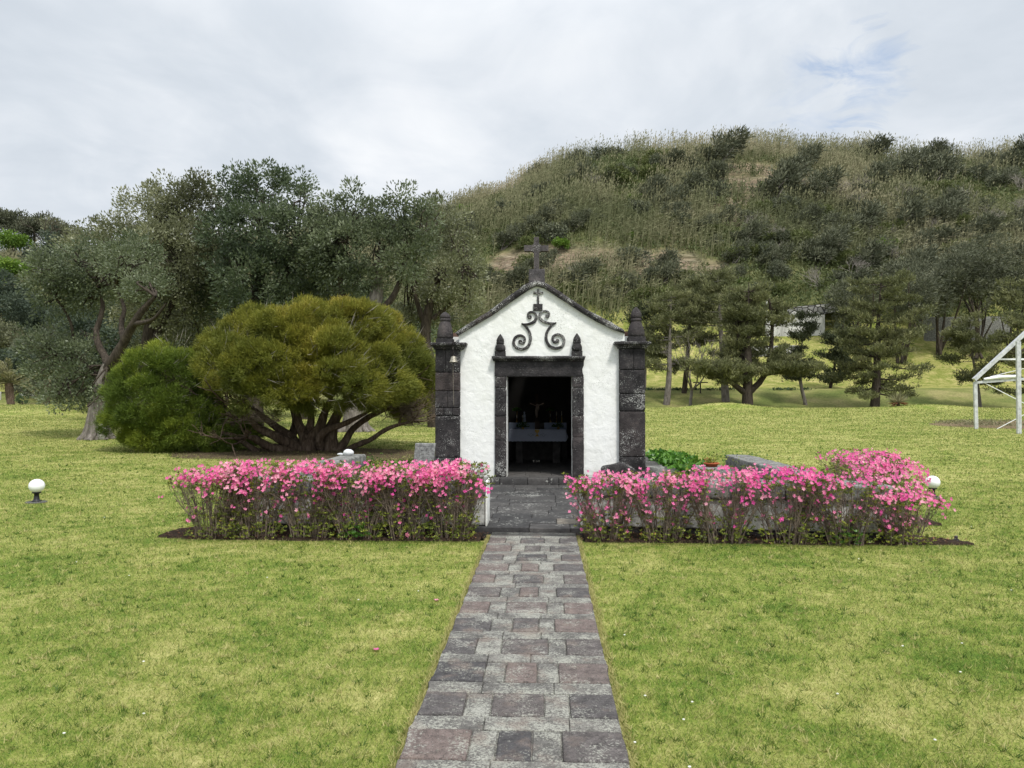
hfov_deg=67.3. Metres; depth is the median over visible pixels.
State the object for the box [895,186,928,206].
windswept shrub
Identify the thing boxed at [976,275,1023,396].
pine tree
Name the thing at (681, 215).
round shrub
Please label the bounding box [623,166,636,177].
round shrub
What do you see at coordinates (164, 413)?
round bush
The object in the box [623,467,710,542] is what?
azalea bush
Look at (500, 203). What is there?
round shrub
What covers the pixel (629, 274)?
windswept shrub
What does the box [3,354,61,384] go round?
background tree
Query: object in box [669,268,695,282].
leafy shrub
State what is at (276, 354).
umbrella bush
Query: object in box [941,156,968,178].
round shrub
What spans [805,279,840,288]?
leafy shrub
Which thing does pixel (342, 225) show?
evergreen tree
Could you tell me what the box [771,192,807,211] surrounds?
round shrub
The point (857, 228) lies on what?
leafy shrub
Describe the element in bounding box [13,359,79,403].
tree
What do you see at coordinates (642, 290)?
leafy shrub
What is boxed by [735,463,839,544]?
azalea bush
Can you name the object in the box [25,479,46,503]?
globe lamp
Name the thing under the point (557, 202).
round shrub
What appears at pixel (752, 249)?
leafy shrub
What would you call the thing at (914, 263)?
windswept tree
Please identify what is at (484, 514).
wall
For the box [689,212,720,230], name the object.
windswept shrub
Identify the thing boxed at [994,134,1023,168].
windswept shrub
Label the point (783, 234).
round shrub
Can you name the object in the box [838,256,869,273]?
bare shrub
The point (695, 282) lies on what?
pine tree
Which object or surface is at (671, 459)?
ground cover plant
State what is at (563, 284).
leafy shrub
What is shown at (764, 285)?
round shrub
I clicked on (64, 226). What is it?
background tree
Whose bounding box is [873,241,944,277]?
windswept shrub
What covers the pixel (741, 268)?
windswept shrub
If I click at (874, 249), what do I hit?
windswept shrub
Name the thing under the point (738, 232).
round shrub
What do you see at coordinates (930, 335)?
retaining wall
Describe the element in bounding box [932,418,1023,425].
straw litter
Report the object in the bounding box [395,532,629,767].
path
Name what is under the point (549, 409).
flower vase
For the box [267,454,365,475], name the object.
bench wall
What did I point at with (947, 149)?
windswept shrub
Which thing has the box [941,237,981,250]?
leafy shrub
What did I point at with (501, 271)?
leafy shrub
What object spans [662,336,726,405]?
pine tree
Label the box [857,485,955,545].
azalea bush
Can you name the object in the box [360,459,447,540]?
azalea bush
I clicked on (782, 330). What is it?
retaining wall
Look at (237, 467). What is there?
azalea bush
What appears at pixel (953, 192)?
windswept shrub
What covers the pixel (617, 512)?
azalea bush
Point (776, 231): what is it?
bare shrub
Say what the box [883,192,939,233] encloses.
windswept shrub
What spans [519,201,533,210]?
leafy shrub
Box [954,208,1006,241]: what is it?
windswept shrub
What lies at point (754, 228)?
windswept shrub
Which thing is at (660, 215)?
leafy shrub
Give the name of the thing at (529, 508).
court paving
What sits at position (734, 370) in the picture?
pine tree
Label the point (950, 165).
windswept shrub
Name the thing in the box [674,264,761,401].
pine tree
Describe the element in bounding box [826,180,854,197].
bare shrub
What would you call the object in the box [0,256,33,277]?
background tree
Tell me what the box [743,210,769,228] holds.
bare shrub
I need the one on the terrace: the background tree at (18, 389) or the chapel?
the chapel
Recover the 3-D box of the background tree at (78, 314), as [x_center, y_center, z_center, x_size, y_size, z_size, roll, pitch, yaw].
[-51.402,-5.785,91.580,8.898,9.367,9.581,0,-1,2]
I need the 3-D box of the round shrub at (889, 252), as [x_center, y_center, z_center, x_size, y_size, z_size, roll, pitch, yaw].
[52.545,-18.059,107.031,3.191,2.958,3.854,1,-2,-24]
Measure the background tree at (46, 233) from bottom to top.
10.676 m
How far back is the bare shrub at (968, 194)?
120.21 m
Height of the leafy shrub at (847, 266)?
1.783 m
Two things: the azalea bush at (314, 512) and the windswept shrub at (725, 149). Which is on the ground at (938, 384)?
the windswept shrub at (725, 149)
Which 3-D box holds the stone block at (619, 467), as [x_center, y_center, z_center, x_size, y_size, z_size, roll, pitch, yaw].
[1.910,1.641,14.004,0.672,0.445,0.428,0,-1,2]
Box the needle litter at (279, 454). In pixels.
[170,448,414,460]
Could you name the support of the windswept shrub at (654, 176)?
on the ground at (938, 384)
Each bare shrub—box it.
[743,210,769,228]
[760,224,787,237]
[800,267,827,289]
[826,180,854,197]
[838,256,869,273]
[848,174,873,185]
[888,247,910,259]
[894,182,924,196]
[928,217,954,227]
[948,186,987,206]
[971,204,1006,218]
[1004,196,1023,210]
[1009,174,1023,190]
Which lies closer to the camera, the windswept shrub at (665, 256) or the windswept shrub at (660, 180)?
the windswept shrub at (665, 256)
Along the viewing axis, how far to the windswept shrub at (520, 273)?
101.36 m
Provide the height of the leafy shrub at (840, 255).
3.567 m
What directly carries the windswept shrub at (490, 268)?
on the ground at (938, 384)
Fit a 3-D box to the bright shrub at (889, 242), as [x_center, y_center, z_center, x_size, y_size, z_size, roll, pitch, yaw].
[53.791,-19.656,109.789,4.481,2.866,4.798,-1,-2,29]
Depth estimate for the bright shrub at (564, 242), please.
111.04 m
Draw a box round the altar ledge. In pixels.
[508,422,566,459]
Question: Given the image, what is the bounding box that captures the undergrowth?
[0,145,1023,351]
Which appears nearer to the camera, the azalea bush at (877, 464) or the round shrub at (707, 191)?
the azalea bush at (877, 464)
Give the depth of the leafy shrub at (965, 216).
112.56 m
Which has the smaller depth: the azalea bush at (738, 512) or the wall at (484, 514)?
the azalea bush at (738, 512)
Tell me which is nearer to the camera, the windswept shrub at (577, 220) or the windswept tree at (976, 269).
the windswept tree at (976, 269)
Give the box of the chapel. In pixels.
[430,237,657,484]
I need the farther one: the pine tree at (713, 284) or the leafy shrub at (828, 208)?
the leafy shrub at (828, 208)
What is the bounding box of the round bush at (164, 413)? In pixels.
[87,328,265,452]
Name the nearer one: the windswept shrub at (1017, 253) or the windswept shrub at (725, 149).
the windswept shrub at (1017, 253)
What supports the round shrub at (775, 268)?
on the ground at (938, 384)
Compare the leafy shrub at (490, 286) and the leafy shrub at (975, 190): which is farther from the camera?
the leafy shrub at (975, 190)
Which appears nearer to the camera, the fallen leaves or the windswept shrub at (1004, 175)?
the fallen leaves
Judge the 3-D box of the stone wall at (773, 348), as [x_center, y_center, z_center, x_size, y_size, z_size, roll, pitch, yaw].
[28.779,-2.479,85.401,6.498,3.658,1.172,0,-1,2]
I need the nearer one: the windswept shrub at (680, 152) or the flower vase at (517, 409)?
the flower vase at (517, 409)
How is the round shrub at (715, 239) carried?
on the ground at (938, 384)
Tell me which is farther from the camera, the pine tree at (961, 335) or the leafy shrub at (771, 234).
the leafy shrub at (771, 234)
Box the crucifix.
[529,394,544,420]
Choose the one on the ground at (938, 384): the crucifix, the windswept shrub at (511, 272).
the windswept shrub at (511, 272)
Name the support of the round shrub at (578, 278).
on the ground at (938, 384)
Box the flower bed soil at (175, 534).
[157,514,973,545]
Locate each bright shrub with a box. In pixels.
[551,237,571,249]
[612,174,628,183]
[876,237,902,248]
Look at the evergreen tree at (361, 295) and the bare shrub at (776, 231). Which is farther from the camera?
the bare shrub at (776, 231)
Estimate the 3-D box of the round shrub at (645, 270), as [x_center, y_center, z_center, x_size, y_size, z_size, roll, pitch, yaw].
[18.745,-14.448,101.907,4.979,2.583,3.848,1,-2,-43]
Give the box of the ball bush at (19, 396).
[14,394,29,404]
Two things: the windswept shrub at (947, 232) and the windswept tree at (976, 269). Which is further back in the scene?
the windswept shrub at (947, 232)
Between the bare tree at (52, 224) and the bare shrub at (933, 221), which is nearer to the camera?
the bare shrub at (933, 221)
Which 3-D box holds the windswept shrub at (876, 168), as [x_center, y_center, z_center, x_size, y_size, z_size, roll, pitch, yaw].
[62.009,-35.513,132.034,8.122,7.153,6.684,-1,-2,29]
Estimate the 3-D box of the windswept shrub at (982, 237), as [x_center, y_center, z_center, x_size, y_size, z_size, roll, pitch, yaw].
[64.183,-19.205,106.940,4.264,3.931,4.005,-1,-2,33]
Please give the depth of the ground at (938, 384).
5.93 m
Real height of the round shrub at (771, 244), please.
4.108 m
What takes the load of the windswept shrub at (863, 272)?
on the ground at (938, 384)
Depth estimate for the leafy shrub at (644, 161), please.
140.27 m
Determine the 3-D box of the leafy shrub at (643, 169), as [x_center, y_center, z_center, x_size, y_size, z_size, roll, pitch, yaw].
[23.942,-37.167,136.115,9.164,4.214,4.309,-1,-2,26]
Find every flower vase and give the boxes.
[512,407,521,421]
[516,421,529,428]
[545,407,554,421]
[551,421,563,428]
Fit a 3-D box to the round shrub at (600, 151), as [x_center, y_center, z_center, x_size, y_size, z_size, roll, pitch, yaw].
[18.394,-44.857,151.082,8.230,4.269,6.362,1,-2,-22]
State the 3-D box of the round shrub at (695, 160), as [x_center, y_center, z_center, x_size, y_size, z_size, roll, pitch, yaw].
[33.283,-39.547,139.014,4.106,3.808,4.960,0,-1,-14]
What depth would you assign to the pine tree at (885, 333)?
61.19 m
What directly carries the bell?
hanging from the chapel
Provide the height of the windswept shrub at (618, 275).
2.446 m
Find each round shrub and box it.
[455,221,482,240]
[476,270,503,281]
[494,197,523,213]
[524,158,548,178]
[532,220,568,243]
[546,196,576,218]
[568,275,592,290]
[589,145,627,160]
[600,285,620,299]
[614,243,652,266]
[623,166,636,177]
[626,198,651,214]
[640,265,667,280]
[648,152,668,168]
[659,200,692,214]
[666,169,681,182]
[667,206,691,230]
[686,155,707,170]
[695,186,719,204]
[705,233,723,246]
[706,176,732,198]
[726,230,743,238]
[736,209,757,223]
[749,281,777,290]
[751,240,777,260]
[759,229,790,243]
[763,258,793,280]
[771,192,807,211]
[827,269,854,281]
[834,193,866,212]
[848,180,880,195]
[850,257,874,268]
[885,244,901,257]
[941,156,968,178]
[961,159,1000,182]
[1007,207,1023,218]
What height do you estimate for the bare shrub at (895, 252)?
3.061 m
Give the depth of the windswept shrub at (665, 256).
102.97 m
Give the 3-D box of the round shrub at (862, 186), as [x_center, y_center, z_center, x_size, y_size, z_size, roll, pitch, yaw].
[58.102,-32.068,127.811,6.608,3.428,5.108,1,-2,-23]
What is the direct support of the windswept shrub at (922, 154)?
on the ground at (938, 384)
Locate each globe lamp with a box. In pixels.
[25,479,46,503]
[343,449,353,455]
[925,476,942,498]
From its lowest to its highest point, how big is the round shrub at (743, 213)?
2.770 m
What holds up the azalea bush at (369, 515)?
on the flower bed soil at (175, 534)
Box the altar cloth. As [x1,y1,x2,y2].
[508,429,567,441]
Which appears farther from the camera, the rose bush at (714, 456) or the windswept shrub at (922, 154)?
the windswept shrub at (922, 154)
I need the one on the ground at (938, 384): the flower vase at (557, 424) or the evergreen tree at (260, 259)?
the evergreen tree at (260, 259)
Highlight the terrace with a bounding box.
[404,457,678,474]
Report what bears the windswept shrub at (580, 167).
on the ground at (938, 384)
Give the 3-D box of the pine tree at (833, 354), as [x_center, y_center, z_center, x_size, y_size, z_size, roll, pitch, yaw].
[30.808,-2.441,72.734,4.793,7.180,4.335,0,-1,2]
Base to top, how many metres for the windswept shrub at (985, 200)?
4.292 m
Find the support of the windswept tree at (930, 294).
on the ground at (938, 384)
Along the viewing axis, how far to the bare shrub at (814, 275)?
99.49 m
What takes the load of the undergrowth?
on the ground at (938, 384)
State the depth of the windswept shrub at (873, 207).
112.67 m
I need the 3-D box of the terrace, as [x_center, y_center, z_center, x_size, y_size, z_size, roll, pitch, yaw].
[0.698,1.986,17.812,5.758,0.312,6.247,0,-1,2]
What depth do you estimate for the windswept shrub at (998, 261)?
97.26 m
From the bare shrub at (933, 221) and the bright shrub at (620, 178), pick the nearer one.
the bare shrub at (933, 221)
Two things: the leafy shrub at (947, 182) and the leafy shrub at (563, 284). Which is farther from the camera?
the leafy shrub at (947, 182)
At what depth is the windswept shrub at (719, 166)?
133.30 m
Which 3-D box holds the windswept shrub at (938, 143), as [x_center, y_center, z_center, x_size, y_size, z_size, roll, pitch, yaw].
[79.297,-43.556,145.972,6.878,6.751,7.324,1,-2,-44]
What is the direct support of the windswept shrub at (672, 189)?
on the ground at (938, 384)
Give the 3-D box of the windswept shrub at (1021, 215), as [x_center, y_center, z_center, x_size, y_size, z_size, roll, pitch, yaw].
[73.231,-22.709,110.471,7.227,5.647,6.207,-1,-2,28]
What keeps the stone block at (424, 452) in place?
on the court paving
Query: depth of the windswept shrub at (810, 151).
137.06 m
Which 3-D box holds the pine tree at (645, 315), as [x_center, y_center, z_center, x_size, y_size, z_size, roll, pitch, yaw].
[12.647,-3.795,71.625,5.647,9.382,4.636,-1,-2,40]
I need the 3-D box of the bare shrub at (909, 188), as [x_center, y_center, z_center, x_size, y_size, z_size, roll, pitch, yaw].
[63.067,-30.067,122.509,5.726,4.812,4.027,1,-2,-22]
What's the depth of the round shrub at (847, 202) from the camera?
119.45 m
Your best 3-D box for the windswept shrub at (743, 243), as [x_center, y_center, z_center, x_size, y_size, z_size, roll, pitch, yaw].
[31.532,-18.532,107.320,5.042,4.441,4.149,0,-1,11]
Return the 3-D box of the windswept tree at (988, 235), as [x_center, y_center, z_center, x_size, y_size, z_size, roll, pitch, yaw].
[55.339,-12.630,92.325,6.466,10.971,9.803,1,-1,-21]
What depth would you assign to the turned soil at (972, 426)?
34.07 m
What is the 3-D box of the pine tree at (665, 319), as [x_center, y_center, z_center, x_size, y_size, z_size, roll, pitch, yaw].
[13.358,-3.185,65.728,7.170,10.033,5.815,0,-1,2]
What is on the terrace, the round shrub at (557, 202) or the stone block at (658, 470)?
the stone block at (658, 470)
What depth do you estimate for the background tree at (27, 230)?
164.16 m
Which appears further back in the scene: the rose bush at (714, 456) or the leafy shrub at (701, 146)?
the leafy shrub at (701, 146)
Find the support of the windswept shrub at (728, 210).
on the ground at (938, 384)
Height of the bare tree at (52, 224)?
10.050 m
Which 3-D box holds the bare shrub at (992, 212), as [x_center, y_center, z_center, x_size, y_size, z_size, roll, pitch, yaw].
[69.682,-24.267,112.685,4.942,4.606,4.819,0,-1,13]
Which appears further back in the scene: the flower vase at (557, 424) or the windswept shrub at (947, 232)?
the windswept shrub at (947, 232)
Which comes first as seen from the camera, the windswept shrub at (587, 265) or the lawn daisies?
the lawn daisies
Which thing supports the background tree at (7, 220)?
on the ground at (938, 384)
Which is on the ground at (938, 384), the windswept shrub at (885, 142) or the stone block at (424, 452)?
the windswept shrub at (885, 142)
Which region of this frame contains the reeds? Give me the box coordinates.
[0,123,1023,341]
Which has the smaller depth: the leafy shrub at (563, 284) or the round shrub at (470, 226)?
the leafy shrub at (563, 284)
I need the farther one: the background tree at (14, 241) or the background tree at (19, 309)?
the background tree at (14, 241)
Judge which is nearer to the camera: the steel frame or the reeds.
the steel frame
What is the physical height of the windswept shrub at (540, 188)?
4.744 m
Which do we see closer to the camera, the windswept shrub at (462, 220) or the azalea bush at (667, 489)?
the azalea bush at (667, 489)
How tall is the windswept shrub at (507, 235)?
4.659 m
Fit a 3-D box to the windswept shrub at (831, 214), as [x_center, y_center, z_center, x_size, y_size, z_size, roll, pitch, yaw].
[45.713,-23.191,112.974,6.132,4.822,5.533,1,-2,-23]
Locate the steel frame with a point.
(1016, 342)
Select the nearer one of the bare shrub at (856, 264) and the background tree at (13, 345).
the background tree at (13, 345)
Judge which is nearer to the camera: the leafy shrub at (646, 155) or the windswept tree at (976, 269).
the windswept tree at (976, 269)
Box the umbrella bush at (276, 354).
[186,292,435,456]
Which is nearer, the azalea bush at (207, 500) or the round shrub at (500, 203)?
the azalea bush at (207, 500)
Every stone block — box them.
[413,443,435,470]
[600,462,635,475]
[645,465,664,477]
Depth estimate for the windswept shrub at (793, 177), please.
124.45 m
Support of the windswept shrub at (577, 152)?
on the ground at (938, 384)
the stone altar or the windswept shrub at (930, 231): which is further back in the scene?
the windswept shrub at (930, 231)
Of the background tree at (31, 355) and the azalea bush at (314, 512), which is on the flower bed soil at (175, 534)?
the azalea bush at (314, 512)
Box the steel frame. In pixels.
[972,331,1023,433]
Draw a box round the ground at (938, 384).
[0,156,1023,767]
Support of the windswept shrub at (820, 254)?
on the ground at (938, 384)
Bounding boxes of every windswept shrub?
[438,211,478,234]
[466,263,493,278]
[489,220,530,250]
[491,267,521,289]
[493,263,531,292]
[521,179,551,196]
[522,248,562,268]
[523,203,558,232]
[558,206,594,232]
[558,256,603,282]
[560,159,599,184]
[562,146,591,168]
[596,161,627,182]
[609,270,625,280]
[611,270,642,295]
[634,173,672,199]
[637,174,665,189]
[644,247,681,268]
[644,256,683,284]
[649,183,695,205]
[655,147,686,167]
[663,168,712,197]
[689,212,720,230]
[692,124,755,163]
[697,159,725,180]
[707,159,733,180]
[716,263,736,274]
[719,202,741,223]
[721,237,755,263]
[730,216,770,243]
[734,263,748,278]
[748,152,814,198]
[754,241,798,268]
[779,142,827,169]
[785,200,826,227]
[786,163,851,202]
[793,221,858,262]
[799,232,846,268]
[806,209,845,236]
[837,265,874,288]
[839,234,896,270]
[842,197,888,233]
[850,156,898,189]
[852,133,895,158]
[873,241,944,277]
[879,143,938,180]
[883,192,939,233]
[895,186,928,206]
[898,226,938,248]
[907,148,964,183]
[915,137,953,158]
[922,142,957,163]
[923,194,970,225]
[924,223,960,247]
[926,184,972,216]
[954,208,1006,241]
[961,249,1010,288]
[966,195,997,214]
[972,147,1002,165]
[972,232,989,243]
[981,164,1023,189]
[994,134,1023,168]
[998,213,1023,235]
[1008,240,1023,265]
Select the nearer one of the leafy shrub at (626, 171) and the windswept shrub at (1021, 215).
the windswept shrub at (1021, 215)
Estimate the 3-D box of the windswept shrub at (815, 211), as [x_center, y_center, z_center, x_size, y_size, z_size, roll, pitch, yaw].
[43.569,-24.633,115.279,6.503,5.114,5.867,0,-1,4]
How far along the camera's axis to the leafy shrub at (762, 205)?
118.73 m
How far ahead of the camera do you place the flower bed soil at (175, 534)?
8.93 m
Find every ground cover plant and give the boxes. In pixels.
[365,459,412,470]
[645,448,704,473]
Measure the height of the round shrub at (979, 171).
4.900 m
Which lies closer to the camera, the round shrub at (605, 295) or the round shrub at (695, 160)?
the round shrub at (605, 295)
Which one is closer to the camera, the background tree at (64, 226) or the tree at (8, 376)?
the tree at (8, 376)
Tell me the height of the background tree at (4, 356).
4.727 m
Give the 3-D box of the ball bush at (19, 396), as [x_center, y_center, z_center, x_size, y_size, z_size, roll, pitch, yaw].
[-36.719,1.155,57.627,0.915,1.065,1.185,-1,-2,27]
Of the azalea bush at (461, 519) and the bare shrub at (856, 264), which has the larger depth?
the bare shrub at (856, 264)
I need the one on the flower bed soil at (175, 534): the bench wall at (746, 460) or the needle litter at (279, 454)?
the bench wall at (746, 460)
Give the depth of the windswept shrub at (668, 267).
100.60 m
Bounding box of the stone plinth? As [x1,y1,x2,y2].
[693,465,728,478]
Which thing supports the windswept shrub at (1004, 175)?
on the ground at (938, 384)
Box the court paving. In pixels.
[475,485,591,539]
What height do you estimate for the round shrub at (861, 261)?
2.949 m
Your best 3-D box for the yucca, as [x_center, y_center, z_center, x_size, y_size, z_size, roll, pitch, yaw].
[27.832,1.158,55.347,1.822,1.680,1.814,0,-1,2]
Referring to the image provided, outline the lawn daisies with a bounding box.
[62,526,971,767]
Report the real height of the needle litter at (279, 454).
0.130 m
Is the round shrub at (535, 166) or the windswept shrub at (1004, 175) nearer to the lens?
the windswept shrub at (1004, 175)
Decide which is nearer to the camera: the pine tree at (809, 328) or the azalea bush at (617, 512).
the azalea bush at (617, 512)
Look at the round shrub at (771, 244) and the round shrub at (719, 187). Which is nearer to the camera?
the round shrub at (771, 244)
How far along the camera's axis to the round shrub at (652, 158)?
138.22 m
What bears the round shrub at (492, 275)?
on the ground at (938, 384)
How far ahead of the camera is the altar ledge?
18.97 m
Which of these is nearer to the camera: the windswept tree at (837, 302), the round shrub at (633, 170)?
the windswept tree at (837, 302)
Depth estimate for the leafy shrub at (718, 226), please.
113.19 m
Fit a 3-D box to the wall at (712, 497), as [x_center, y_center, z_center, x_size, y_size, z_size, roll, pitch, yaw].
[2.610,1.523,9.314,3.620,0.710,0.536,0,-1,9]
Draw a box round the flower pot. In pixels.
[703,457,719,466]
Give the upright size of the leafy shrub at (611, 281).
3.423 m
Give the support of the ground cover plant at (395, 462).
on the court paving
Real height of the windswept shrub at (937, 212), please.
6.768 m
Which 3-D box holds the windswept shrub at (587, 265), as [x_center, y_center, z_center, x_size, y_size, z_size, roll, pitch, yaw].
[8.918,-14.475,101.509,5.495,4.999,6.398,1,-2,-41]
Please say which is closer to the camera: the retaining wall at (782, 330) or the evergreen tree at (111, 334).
the evergreen tree at (111, 334)
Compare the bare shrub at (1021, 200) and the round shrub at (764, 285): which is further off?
the bare shrub at (1021, 200)
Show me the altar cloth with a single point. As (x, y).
(557, 435)
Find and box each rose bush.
[672,453,743,477]
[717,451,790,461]
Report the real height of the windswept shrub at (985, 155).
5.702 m
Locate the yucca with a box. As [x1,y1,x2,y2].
[887,389,909,406]
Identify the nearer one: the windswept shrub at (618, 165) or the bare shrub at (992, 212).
the bare shrub at (992, 212)
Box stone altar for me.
[516,441,559,462]
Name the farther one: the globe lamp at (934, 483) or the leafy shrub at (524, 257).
the leafy shrub at (524, 257)
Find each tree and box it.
[0,207,32,234]
[0,227,33,253]
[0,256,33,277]
[0,267,41,331]
[0,290,60,335]
[0,318,31,349]
[0,347,33,377]
[0,357,39,404]
[3,226,178,439]
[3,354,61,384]
[8,327,92,361]
[11,210,56,245]
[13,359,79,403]
[13,378,86,398]
[17,214,77,243]
[18,224,68,268]
[37,214,89,240]
[40,301,128,341]
[48,166,244,403]
[50,310,192,404]
[170,262,438,419]
[183,156,332,424]
[288,175,445,431]
[391,188,490,427]
[620,296,674,388]
[639,287,707,404]
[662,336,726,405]
[666,273,721,393]
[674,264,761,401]
[677,279,827,404]
[781,309,821,404]
[811,322,858,387]
[820,268,937,406]
[821,276,890,346]
[873,257,953,335]
[887,267,958,362]
[900,254,994,354]
[932,230,1019,312]
[933,309,1006,406]
[934,238,1023,358]
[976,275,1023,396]
[985,244,1023,354]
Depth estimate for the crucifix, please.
19.28 m
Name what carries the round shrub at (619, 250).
on the ground at (938, 384)
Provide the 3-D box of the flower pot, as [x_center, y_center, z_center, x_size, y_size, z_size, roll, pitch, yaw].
[3.185,1.235,12.293,0.255,0.182,0.256,0,-1,2]
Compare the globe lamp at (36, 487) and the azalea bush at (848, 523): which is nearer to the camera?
the azalea bush at (848, 523)
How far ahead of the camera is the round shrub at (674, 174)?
133.99 m
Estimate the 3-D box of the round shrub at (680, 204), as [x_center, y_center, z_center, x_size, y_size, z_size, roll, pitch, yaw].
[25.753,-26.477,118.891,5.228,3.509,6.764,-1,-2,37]
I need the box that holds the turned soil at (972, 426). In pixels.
[928,421,1023,428]
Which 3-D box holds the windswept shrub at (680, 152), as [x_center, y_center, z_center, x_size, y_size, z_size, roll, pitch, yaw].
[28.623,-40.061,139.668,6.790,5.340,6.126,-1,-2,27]
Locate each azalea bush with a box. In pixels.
[158,463,262,538]
[203,458,306,538]
[256,457,359,537]
[311,460,405,539]
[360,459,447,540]
[409,458,495,539]
[561,468,649,541]
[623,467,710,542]
[678,464,771,543]
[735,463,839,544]
[798,470,896,545]
[815,448,914,492]
[829,455,931,512]
[840,467,922,519]
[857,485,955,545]
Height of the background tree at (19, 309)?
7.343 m
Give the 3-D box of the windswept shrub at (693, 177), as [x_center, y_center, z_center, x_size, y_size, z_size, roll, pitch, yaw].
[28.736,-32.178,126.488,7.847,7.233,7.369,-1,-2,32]
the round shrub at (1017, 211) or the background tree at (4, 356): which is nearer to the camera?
the background tree at (4, 356)
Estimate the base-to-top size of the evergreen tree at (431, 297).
10.810 m
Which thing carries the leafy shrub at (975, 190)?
on the ground at (938, 384)
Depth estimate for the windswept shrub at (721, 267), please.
99.88 m
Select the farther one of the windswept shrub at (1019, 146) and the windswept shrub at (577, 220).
the windswept shrub at (1019, 146)
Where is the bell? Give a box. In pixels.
[450,342,456,405]
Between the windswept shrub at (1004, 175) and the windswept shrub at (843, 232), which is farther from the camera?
the windswept shrub at (1004, 175)
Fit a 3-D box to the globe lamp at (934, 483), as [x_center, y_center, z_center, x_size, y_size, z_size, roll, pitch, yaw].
[7.088,1.738,12.966,0.318,0.386,0.320,0,-1,2]
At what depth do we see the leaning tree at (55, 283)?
27.91 m
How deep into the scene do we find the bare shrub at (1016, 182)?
125.84 m
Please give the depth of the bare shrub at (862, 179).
128.06 m
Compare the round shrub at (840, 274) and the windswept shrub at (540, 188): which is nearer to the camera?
the round shrub at (840, 274)
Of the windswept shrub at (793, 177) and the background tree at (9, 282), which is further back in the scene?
the windswept shrub at (793, 177)
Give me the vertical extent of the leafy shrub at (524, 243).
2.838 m
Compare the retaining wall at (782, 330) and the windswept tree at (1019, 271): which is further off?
the retaining wall at (782, 330)
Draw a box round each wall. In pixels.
[237,476,489,530]
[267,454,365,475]
[579,477,892,539]
[725,454,847,480]
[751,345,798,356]
[765,304,834,336]
[923,317,1009,340]
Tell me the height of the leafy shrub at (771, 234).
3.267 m
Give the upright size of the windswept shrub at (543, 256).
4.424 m
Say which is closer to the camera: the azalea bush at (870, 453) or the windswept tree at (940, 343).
the azalea bush at (870, 453)
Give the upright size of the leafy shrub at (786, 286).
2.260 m
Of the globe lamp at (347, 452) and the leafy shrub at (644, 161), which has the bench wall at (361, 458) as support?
the globe lamp at (347, 452)
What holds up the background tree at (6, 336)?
on the ground at (938, 384)
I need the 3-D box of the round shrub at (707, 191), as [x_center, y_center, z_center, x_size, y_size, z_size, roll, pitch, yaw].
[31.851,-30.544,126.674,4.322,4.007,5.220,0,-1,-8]
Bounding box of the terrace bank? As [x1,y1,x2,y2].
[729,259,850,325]
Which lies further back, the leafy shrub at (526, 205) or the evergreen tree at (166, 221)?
the leafy shrub at (526, 205)
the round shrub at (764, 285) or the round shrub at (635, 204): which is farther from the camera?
the round shrub at (635, 204)
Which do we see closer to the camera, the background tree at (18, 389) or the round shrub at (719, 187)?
the background tree at (18, 389)
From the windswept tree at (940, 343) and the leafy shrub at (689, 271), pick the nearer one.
the windswept tree at (940, 343)
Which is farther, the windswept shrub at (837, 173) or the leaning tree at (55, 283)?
the windswept shrub at (837, 173)
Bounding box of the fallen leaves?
[165,527,969,541]
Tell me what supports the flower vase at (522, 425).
on the altar cloth
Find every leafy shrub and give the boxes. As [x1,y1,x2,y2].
[470,282,497,294]
[476,267,505,280]
[511,252,533,266]
[514,234,543,249]
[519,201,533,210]
[553,279,585,295]
[587,275,628,295]
[602,163,640,185]
[628,284,675,300]
[629,162,669,180]
[635,156,660,166]
[643,147,673,158]
[656,213,693,228]
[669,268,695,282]
[680,141,717,149]
[704,223,731,235]
[710,243,777,258]
[737,198,795,214]
[760,228,812,243]
[766,281,812,294]
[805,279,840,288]
[818,203,834,214]
[826,249,858,264]
[829,263,868,271]
[839,226,866,239]
[872,218,907,237]
[922,178,964,194]
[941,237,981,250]
[944,183,983,195]
[955,212,994,228]
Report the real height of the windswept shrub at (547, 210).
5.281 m
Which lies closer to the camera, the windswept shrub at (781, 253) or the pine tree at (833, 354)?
the pine tree at (833, 354)
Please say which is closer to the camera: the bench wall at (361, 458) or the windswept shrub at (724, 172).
the bench wall at (361, 458)
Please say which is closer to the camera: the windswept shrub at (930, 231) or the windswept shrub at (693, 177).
the windswept shrub at (930, 231)
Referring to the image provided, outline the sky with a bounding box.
[0,0,1023,249]
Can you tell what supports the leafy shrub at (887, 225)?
on the ground at (938, 384)
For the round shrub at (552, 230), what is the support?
on the ground at (938, 384)
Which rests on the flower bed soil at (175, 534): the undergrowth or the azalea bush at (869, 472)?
the azalea bush at (869, 472)

